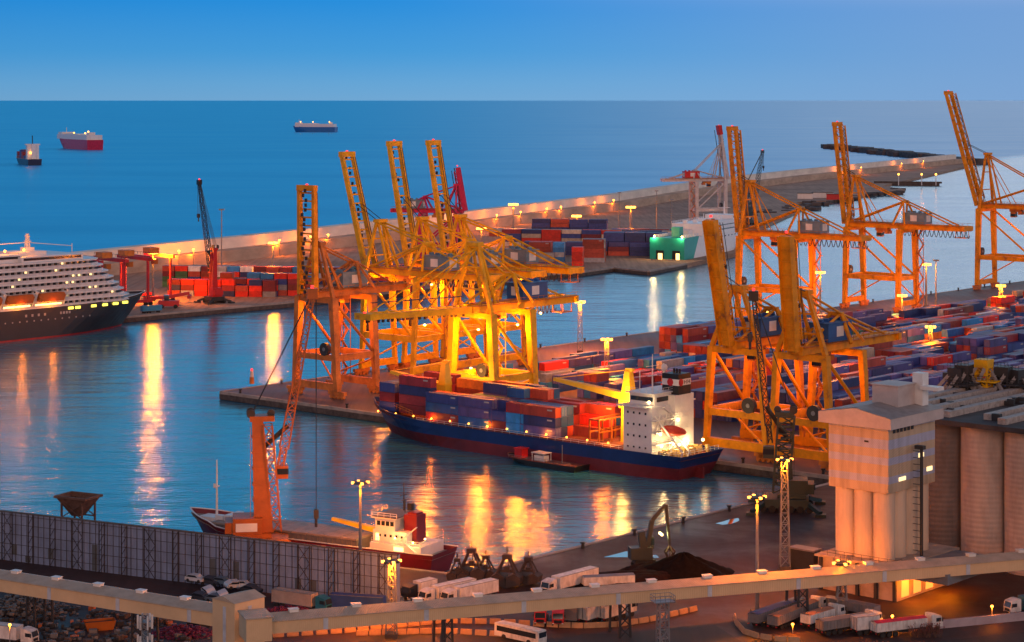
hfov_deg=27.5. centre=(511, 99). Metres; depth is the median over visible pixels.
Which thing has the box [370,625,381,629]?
jersey barrier
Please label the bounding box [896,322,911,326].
shipping container
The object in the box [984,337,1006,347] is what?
shipping container
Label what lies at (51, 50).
sky
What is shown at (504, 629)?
bus
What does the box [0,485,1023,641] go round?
dock ground
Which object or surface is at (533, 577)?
clamshell grab
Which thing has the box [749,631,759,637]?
jersey barrier
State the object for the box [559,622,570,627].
jersey barrier
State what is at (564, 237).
container stacks
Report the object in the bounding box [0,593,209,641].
scrap debris
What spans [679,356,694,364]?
shipping container
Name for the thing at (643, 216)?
port ground
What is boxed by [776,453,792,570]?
lamp mast
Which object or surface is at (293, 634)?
jersey barrier
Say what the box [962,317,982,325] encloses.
shipping container
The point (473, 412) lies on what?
shipping container
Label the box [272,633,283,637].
jersey barrier
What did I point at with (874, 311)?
shipping container
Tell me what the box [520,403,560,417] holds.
shipping container
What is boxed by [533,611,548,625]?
truck
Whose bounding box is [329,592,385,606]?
trailer
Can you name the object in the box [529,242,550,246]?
shipping container
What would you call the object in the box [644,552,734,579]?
coal heap
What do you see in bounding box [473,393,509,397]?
shipping container
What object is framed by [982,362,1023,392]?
elevator head
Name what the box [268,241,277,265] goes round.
lamp mast
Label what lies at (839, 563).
lamp mast
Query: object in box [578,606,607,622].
trailer
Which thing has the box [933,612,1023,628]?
roadside wall
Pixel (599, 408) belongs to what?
shipping container
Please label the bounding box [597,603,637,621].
truck
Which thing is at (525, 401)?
shipping container
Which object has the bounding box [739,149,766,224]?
harbour crane
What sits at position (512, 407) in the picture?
shipping container
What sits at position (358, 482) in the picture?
lamp mast
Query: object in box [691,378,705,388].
shipping container
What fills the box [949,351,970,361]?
shipping container
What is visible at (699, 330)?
shipping container
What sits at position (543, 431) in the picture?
shipping container
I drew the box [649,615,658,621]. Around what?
jersey barrier
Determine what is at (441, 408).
shipping container
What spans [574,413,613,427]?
shipping container
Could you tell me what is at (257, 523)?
harbour crane
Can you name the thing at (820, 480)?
quay edge
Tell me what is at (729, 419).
shipping container
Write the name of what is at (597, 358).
shipping container
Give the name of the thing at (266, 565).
framed wall
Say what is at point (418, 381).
shipping container
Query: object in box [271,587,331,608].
truck
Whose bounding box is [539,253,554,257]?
shipping container
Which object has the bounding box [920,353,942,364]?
shipping container
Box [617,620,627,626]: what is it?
jersey barrier
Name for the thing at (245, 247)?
breakwater
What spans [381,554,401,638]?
lamp mast
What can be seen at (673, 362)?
shipping container
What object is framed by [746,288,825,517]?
harbour crane
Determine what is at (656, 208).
unlit mast
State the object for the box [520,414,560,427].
shipping container
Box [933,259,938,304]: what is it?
unlit mast
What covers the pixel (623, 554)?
puddle
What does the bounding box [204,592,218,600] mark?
scrap car
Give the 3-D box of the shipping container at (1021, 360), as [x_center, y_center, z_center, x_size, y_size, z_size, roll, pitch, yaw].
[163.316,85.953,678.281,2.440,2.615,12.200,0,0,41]
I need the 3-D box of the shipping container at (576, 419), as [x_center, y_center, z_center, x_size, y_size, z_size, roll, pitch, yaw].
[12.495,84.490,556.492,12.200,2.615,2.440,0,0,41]
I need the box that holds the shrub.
[908,622,944,637]
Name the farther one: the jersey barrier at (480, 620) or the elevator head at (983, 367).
the elevator head at (983, 367)
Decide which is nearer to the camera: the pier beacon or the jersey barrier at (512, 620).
the jersey barrier at (512, 620)
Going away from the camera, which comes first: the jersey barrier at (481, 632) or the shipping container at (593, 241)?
the jersey barrier at (481, 632)
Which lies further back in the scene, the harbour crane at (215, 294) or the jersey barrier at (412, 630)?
the harbour crane at (215, 294)
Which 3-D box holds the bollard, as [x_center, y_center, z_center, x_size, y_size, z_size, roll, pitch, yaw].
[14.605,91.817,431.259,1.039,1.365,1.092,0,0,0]
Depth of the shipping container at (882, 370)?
662.08 m
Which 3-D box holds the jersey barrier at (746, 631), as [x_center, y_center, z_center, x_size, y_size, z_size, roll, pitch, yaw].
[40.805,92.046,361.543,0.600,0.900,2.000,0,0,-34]
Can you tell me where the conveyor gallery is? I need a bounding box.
[0,548,1023,641]
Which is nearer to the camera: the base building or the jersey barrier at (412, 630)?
the jersey barrier at (412, 630)
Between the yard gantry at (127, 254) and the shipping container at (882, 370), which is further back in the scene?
the yard gantry at (127, 254)
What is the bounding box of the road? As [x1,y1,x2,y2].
[308,623,1023,641]
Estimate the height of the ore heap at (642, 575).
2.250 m
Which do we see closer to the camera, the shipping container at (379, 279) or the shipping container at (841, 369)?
the shipping container at (841, 369)
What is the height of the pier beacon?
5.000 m
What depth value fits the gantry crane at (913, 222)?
924.97 m
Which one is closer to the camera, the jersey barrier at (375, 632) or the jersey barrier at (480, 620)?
the jersey barrier at (375, 632)
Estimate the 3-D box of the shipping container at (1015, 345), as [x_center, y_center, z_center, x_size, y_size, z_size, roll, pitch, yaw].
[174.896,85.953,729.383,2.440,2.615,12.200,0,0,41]
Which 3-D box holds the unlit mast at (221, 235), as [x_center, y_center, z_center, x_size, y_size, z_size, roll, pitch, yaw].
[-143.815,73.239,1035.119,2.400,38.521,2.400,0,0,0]
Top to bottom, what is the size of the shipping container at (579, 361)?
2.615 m
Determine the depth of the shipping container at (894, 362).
674.55 m
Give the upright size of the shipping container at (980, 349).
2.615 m
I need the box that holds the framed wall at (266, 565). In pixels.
[0,510,399,602]
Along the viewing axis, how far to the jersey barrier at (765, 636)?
358.20 m
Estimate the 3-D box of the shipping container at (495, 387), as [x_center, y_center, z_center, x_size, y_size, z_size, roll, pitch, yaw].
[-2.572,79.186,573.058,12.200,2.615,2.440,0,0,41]
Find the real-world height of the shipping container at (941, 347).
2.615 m
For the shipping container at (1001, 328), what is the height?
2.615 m
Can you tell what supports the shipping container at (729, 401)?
on the container stacks
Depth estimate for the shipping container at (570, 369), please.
697.68 m
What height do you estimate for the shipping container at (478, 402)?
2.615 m
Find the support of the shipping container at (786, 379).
on the shipping container
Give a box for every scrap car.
[184,573,203,582]
[190,590,208,600]
[200,575,218,586]
[201,584,215,593]
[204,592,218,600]
[213,576,228,583]
[216,588,228,595]
[224,579,239,589]
[234,580,254,588]
[240,583,262,592]
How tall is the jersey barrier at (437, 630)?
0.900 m
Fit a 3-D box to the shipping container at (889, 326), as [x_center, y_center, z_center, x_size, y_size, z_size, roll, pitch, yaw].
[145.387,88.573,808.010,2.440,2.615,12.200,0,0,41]
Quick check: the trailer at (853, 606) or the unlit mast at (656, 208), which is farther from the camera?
the unlit mast at (656, 208)
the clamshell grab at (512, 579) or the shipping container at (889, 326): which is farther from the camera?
the shipping container at (889, 326)
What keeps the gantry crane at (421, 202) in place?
on the port ground at (643, 216)
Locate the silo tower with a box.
[818,372,943,560]
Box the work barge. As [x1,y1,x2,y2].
[507,445,589,472]
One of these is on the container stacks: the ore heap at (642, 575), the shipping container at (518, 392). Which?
the shipping container at (518, 392)
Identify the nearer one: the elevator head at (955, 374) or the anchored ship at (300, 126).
the elevator head at (955, 374)
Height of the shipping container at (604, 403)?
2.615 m
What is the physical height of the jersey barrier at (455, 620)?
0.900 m
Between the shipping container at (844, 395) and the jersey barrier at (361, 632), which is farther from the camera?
the shipping container at (844, 395)
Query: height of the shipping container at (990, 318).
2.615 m
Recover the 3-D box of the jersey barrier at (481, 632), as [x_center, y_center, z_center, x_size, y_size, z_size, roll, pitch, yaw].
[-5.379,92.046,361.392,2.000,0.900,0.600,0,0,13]
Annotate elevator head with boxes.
[933,363,975,391]
[944,360,983,390]
[969,354,1003,389]
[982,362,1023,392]
[1002,364,1023,388]
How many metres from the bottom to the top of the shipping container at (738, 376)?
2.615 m
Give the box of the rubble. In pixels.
[692,188,905,219]
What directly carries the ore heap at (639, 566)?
on the dock ground at (731, 546)
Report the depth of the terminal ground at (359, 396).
670.14 m
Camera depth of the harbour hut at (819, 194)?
1973.56 m
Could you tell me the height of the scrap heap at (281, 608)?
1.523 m
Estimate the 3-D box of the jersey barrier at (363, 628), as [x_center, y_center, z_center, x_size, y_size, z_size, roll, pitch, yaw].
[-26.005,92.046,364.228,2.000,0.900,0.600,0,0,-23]
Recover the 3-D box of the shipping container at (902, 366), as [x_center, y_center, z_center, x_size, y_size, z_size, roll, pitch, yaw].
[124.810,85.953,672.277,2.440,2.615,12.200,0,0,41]
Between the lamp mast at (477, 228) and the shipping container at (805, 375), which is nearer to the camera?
the shipping container at (805, 375)
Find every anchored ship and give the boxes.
[16,136,41,164]
[57,127,102,149]
[293,121,337,131]
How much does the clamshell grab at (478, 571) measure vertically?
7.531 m
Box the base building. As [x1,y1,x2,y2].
[814,543,980,602]
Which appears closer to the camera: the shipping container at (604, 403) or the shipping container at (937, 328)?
the shipping container at (604, 403)
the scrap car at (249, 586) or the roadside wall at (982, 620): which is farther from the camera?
the scrap car at (249, 586)
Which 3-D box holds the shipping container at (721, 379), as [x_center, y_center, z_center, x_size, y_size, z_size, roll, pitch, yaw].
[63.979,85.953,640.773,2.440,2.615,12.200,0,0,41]
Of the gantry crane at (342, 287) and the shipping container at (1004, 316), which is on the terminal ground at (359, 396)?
the gantry crane at (342, 287)
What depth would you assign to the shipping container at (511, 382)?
576.75 m
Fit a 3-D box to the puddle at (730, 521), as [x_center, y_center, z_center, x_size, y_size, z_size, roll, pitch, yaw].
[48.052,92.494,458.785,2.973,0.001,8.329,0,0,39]
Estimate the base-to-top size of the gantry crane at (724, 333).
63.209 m
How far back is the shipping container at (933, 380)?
637.11 m
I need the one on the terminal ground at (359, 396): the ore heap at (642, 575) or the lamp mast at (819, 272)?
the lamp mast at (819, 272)
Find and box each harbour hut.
[797,193,812,198]
[812,192,833,197]
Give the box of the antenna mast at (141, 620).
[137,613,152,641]
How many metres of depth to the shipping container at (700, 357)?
714.46 m
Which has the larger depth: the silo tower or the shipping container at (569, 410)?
the shipping container at (569, 410)
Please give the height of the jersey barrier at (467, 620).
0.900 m
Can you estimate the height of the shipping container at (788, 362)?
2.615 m
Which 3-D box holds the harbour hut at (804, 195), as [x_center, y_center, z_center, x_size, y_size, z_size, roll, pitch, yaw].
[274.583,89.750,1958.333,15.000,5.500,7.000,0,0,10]
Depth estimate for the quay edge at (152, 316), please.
952.09 m
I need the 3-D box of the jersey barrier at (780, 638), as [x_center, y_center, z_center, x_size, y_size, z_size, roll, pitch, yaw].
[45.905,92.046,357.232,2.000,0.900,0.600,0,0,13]
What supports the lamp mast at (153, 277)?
on the port ground at (643, 216)
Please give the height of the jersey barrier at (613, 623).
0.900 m
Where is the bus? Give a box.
[494,620,546,641]
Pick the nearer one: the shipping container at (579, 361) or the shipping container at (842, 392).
the shipping container at (842, 392)
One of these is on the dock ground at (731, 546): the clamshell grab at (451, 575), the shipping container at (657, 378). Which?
the clamshell grab at (451, 575)
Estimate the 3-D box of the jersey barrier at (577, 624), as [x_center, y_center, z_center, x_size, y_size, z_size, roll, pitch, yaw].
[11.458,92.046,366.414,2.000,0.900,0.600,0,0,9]
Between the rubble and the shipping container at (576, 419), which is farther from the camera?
the rubble
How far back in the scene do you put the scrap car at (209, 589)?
388.21 m
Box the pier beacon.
[249,368,253,383]
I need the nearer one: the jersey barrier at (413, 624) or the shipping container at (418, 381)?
the jersey barrier at (413, 624)
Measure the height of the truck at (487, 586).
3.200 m
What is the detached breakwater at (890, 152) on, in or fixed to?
in the sea water
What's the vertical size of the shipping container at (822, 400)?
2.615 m
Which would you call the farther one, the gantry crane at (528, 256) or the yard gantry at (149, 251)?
the yard gantry at (149, 251)
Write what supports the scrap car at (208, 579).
on the dock ground at (731, 546)
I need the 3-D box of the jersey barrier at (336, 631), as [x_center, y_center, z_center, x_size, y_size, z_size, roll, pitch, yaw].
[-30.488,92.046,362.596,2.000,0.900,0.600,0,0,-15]
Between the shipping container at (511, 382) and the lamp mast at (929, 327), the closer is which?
the shipping container at (511, 382)
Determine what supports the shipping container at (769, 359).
on the container stacks
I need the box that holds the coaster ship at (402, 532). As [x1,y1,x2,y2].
[190,460,457,571]
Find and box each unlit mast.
[219,209,223,265]
[617,192,620,227]
[655,190,657,228]
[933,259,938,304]
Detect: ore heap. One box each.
[568,570,670,587]
[620,561,652,569]
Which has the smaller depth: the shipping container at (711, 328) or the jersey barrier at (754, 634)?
the jersey barrier at (754, 634)
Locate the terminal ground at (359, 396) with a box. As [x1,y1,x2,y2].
[221,282,1023,484]
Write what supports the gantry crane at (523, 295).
on the terminal ground at (359, 396)
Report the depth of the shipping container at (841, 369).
644.30 m
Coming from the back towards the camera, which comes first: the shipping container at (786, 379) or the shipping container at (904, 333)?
the shipping container at (904, 333)
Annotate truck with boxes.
[0,621,38,641]
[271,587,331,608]
[400,577,437,600]
[417,576,476,599]
[440,577,498,598]
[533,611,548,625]
[540,566,598,589]
[550,609,564,625]
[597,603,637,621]
[767,595,825,629]
[800,602,845,628]
[815,609,882,635]
[870,612,942,637]
[1003,594,1023,612]
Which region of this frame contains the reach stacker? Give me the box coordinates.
[158,292,191,308]
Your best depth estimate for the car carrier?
1226.13 m
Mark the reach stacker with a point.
(166, 301)
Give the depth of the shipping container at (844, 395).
600.84 m
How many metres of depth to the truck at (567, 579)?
393.24 m
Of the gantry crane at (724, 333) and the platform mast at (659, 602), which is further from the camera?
the gantry crane at (724, 333)
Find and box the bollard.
[580,541,584,548]
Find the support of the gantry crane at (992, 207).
on the terminal ground at (359, 396)
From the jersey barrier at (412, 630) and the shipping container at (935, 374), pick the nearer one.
the jersey barrier at (412, 630)
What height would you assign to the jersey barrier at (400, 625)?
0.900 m
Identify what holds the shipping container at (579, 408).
on the container stacks
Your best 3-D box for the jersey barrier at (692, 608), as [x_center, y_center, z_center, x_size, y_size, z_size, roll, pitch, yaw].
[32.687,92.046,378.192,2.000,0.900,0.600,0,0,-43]
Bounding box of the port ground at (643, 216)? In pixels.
[110,163,963,321]
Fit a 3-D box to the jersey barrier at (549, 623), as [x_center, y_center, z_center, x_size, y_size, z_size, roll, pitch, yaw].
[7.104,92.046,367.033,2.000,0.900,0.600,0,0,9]
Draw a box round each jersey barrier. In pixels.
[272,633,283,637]
[287,632,298,636]
[301,631,312,635]
[316,629,327,634]
[330,628,341,633]
[344,627,355,632]
[356,630,367,635]
[357,626,368,630]
[369,629,380,634]
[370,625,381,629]
[382,624,393,628]
[382,629,393,634]
[395,623,406,627]
[395,629,405,634]
[407,628,418,633]
[408,622,418,626]
[420,621,431,624]
[420,628,431,633]
[435,628,440,633]
[446,618,457,622]
[446,628,457,633]
[460,628,471,634]
[461,618,471,623]
[475,618,486,623]
[475,629,486,635]
[489,630,500,636]
[490,618,500,623]
[504,619,515,622]
[519,620,529,625]
[533,621,544,626]
[547,621,557,626]
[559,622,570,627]
[572,622,582,627]
[583,622,594,627]
[595,622,605,627]
[606,621,616,626]
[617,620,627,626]
[627,618,637,624]
[638,617,648,623]
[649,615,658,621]
[670,610,677,616]
[678,608,687,614]
[688,605,697,611]
[743,628,751,635]
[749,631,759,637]
[760,633,771,640]
[775,636,786,641]
[788,636,799,641]
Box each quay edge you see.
[124,263,686,321]
[219,281,1023,573]
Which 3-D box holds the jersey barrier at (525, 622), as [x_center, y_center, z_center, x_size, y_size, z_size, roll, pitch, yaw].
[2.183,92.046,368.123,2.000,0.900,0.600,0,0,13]
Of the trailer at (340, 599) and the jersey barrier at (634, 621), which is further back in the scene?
the trailer at (340, 599)
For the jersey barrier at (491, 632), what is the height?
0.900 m
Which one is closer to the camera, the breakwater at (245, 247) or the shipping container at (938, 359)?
the shipping container at (938, 359)
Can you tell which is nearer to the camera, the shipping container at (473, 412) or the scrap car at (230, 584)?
the scrap car at (230, 584)
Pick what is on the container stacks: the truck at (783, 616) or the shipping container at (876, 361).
the shipping container at (876, 361)
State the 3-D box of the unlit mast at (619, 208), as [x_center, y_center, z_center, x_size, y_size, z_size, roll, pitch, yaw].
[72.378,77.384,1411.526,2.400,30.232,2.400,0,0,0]
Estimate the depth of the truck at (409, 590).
386.51 m
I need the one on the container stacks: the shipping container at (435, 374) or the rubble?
the shipping container at (435, 374)
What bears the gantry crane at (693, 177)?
on the port ground at (643, 216)
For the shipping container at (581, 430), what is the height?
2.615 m
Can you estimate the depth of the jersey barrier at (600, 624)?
366.50 m
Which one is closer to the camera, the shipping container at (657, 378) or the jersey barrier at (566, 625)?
the jersey barrier at (566, 625)
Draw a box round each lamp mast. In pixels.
[152,253,157,300]
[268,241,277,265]
[351,477,368,549]
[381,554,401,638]
[476,227,485,241]
[508,203,517,227]
[575,301,585,352]
[601,336,612,378]
[626,206,635,227]
[748,490,766,611]
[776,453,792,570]
[815,270,824,312]
[832,556,850,613]
[897,293,906,309]
[922,262,930,306]
[925,324,935,339]
[996,284,1005,295]
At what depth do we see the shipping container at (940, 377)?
640.48 m
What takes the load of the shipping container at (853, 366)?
on the container stacks
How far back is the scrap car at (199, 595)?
386.17 m
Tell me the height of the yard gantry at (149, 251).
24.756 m
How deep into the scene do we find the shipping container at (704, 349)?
717.74 m
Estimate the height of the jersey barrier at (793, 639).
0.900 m
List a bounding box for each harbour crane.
[194,179,234,304]
[225,285,318,541]
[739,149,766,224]
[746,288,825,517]
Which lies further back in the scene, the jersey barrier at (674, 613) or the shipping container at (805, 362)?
the shipping container at (805, 362)
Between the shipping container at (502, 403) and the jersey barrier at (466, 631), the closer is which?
the jersey barrier at (466, 631)
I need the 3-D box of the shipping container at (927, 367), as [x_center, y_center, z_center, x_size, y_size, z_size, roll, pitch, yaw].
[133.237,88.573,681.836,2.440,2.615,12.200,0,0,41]
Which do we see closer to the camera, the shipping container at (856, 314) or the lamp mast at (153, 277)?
the shipping container at (856, 314)
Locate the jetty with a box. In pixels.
[874,181,941,185]
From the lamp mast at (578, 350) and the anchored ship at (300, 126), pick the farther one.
the anchored ship at (300, 126)
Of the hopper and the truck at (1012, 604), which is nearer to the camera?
the truck at (1012, 604)
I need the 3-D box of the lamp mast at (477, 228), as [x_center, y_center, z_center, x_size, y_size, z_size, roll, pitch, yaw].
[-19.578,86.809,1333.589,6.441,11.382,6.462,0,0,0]
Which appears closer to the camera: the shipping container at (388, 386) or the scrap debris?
the scrap debris
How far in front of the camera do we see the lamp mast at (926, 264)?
932.57 m
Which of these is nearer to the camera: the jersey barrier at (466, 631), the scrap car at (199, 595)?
the jersey barrier at (466, 631)
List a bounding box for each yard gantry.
[84,251,126,290]
[93,249,152,305]
[124,247,174,299]
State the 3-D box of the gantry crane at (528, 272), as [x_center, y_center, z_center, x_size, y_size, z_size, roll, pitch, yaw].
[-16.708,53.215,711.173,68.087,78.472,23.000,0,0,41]
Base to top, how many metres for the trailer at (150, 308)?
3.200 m
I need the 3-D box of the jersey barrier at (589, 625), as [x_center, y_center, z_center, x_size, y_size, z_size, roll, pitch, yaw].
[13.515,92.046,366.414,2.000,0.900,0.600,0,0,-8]
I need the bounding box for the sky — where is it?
[0,0,1023,100]
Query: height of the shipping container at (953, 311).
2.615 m
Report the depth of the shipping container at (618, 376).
680.34 m
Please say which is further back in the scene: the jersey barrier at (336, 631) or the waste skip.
the waste skip
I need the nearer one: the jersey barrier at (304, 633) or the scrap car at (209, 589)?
the jersey barrier at (304, 633)
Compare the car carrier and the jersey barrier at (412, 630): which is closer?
the jersey barrier at (412, 630)
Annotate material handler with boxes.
[628,503,674,564]
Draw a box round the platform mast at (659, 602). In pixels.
[650,592,675,641]
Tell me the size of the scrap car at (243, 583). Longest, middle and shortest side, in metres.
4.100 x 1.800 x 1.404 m
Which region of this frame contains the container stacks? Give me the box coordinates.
[162,218,1023,437]
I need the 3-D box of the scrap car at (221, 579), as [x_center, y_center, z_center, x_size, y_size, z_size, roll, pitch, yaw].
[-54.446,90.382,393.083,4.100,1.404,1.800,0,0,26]
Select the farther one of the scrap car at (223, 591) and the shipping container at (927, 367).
the shipping container at (927, 367)
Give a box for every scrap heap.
[151,623,211,639]
[266,604,314,611]
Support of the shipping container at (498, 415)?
on the container stacks
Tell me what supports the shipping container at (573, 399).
on the container stacks
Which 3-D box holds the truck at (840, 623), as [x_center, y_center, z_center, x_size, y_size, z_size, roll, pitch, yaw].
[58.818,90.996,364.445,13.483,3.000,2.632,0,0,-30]
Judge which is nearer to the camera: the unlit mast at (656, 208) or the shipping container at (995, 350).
the shipping container at (995, 350)
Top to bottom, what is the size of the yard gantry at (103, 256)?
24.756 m
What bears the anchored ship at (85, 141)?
on the sea water
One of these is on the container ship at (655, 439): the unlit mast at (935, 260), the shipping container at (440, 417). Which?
the shipping container at (440, 417)
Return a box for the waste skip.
[83,617,115,631]
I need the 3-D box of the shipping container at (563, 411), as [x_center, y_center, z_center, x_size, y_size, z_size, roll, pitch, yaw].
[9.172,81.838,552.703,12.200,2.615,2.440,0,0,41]
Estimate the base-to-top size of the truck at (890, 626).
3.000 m
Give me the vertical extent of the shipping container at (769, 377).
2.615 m
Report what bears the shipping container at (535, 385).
on the container stacks
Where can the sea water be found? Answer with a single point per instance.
(142, 423)
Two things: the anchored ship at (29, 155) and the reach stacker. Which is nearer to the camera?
the reach stacker
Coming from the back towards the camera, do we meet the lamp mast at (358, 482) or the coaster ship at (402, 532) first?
the coaster ship at (402, 532)
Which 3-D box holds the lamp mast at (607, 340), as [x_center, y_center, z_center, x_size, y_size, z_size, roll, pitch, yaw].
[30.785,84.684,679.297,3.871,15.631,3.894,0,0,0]
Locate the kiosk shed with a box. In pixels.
[788,544,821,569]
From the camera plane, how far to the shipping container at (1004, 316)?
827.13 m
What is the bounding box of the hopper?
[53,491,102,519]
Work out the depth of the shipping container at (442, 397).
572.82 m
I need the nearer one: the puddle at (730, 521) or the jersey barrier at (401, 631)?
the jersey barrier at (401, 631)
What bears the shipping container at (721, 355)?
on the shipping container
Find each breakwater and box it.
[73,154,962,274]
[821,144,987,164]
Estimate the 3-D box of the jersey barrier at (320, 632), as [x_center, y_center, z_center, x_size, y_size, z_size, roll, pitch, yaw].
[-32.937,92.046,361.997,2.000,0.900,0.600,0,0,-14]
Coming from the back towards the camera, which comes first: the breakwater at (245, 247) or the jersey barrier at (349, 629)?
the breakwater at (245, 247)
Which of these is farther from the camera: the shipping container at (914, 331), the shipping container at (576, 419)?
the shipping container at (914, 331)
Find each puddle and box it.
[606,551,658,557]
[716,518,738,524]
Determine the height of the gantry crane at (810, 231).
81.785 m
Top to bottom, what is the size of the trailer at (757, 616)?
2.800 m
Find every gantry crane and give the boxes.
[286,184,409,399]
[338,150,502,375]
[354,241,578,383]
[386,140,546,370]
[390,165,467,260]
[425,139,583,365]
[660,125,729,219]
[696,215,813,462]
[726,125,871,317]
[759,231,901,470]
[832,121,972,311]
[944,90,1023,289]
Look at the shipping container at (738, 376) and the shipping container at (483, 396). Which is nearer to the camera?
the shipping container at (483, 396)
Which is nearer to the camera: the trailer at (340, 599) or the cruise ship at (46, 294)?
the trailer at (340, 599)
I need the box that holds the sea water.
[0,101,1023,571]
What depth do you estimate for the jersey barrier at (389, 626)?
365.77 m
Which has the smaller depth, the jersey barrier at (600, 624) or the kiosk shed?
the jersey barrier at (600, 624)
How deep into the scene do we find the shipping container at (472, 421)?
564.76 m
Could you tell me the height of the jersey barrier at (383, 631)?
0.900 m
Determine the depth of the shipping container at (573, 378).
665.02 m
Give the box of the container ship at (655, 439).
[373,354,723,479]
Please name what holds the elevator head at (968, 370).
on the silo block
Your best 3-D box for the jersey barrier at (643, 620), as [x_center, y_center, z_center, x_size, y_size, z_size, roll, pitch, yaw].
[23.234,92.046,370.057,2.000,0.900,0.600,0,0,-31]
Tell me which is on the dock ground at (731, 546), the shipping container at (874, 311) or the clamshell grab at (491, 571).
the clamshell grab at (491, 571)
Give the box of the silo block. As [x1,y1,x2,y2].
[928,381,1023,575]
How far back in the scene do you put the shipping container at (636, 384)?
648.81 m
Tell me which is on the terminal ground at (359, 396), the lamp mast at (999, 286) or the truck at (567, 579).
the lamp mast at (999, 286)
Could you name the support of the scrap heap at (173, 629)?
on the dock ground at (731, 546)
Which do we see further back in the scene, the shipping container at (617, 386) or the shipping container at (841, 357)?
the shipping container at (841, 357)
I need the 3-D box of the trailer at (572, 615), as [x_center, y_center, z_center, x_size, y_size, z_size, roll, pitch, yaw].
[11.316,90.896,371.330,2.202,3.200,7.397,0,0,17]
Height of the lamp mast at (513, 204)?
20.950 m
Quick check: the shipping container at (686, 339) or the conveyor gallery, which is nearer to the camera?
the conveyor gallery
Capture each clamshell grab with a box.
[446,553,467,580]
[455,541,487,579]
[480,550,496,578]
[491,547,523,588]
[519,551,542,584]
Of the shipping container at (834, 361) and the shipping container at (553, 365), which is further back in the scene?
the shipping container at (553, 365)
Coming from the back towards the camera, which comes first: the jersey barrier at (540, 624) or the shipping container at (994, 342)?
the shipping container at (994, 342)
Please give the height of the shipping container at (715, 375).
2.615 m
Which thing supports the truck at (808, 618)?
on the dock ground at (731, 546)
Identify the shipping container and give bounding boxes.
[371,275,395,280]
[379,381,398,392]
[399,374,436,387]
[424,371,460,383]
[426,391,461,405]
[426,401,457,414]
[426,411,458,424]
[458,395,497,409]
[458,406,496,418]
[458,416,491,429]
[467,394,503,398]
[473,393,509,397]
[483,382,520,394]
[489,409,505,421]
[495,380,530,385]
[498,398,517,409]
[506,401,528,413]
[507,386,529,398]
[518,399,540,402]
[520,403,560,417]
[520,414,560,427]
[520,424,560,437]
[525,383,547,386]
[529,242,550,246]
[529,402,566,416]
[531,387,553,399]
[535,401,572,415]
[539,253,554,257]
[539,359,567,370]
[545,368,574,372]
[548,399,585,413]
[552,372,576,383]
[560,397,596,401]
[564,356,591,367]
[573,414,579,424]
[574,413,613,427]
[574,424,607,438]
[580,401,619,416]
[583,239,603,243]
[587,400,620,415]
[590,353,614,363]
[610,374,623,378]
[611,382,622,389]
[634,380,641,388]
[654,374,661,382]
[656,358,683,368]
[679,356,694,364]
[682,326,707,335]
[683,334,707,342]
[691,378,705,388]
[692,354,706,361]
[699,373,724,378]
[702,346,706,353]
[706,324,715,333]
[714,374,734,384]
[717,398,741,403]
[718,353,732,357]
[725,417,740,421]
[731,370,757,381]
[752,357,771,368]
[767,372,794,384]
[780,373,794,384]
[781,359,792,365]
[793,361,808,368]
[804,369,821,380]
[815,396,837,407]
[831,357,836,363]
[831,364,848,375]
[832,391,853,395]
[833,391,859,398]
[834,355,847,362]
[844,362,858,371]
[848,356,857,359]
[853,311,866,317]
[863,308,882,314]
[867,356,885,367]
[868,365,892,376]
[881,324,898,328]
[886,360,904,364]
[888,361,912,372]
[894,329,906,337]
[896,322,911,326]
[902,327,924,336]
[913,366,932,369]
[919,324,940,333]
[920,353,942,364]
[923,346,943,348]
[927,354,952,365]
[928,371,945,376]
[928,376,938,385]
[935,374,950,383]
[938,322,949,330]
[944,308,963,314]
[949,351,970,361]
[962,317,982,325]
[977,345,983,354]
[980,315,998,322]
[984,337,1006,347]
[984,345,1006,354]
[984,352,1006,358]
[990,327,1011,329]
[995,312,1013,319]
[1003,359,1023,364]
[1007,341,1023,351]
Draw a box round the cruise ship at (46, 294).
[0,233,145,342]
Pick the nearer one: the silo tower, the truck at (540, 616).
the truck at (540, 616)
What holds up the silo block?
on the dock ground at (731, 546)
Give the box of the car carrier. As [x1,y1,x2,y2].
[650,201,739,260]
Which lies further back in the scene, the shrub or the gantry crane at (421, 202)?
the gantry crane at (421, 202)
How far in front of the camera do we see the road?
359.74 m
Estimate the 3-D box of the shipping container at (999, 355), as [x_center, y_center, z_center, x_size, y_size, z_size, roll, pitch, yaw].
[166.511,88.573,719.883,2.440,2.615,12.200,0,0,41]
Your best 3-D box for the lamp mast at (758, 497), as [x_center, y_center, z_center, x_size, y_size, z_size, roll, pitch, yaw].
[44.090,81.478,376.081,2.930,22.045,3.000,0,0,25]
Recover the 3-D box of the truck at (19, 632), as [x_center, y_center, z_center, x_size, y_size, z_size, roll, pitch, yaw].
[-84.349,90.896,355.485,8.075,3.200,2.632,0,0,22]
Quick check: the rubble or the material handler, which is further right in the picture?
the rubble
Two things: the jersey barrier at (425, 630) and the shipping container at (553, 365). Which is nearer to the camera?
the jersey barrier at (425, 630)
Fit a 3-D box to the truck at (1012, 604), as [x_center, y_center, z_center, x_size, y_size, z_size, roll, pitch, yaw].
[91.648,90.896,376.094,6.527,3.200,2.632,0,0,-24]
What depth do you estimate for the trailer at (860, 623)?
361.57 m
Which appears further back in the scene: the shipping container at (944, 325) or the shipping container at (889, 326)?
the shipping container at (889, 326)
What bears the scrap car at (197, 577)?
on the dock ground at (731, 546)
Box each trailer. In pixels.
[140,305,161,312]
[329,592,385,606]
[564,608,578,621]
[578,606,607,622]
[581,573,634,586]
[748,597,805,626]
[825,595,879,613]
[850,612,879,635]
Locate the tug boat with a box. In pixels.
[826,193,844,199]

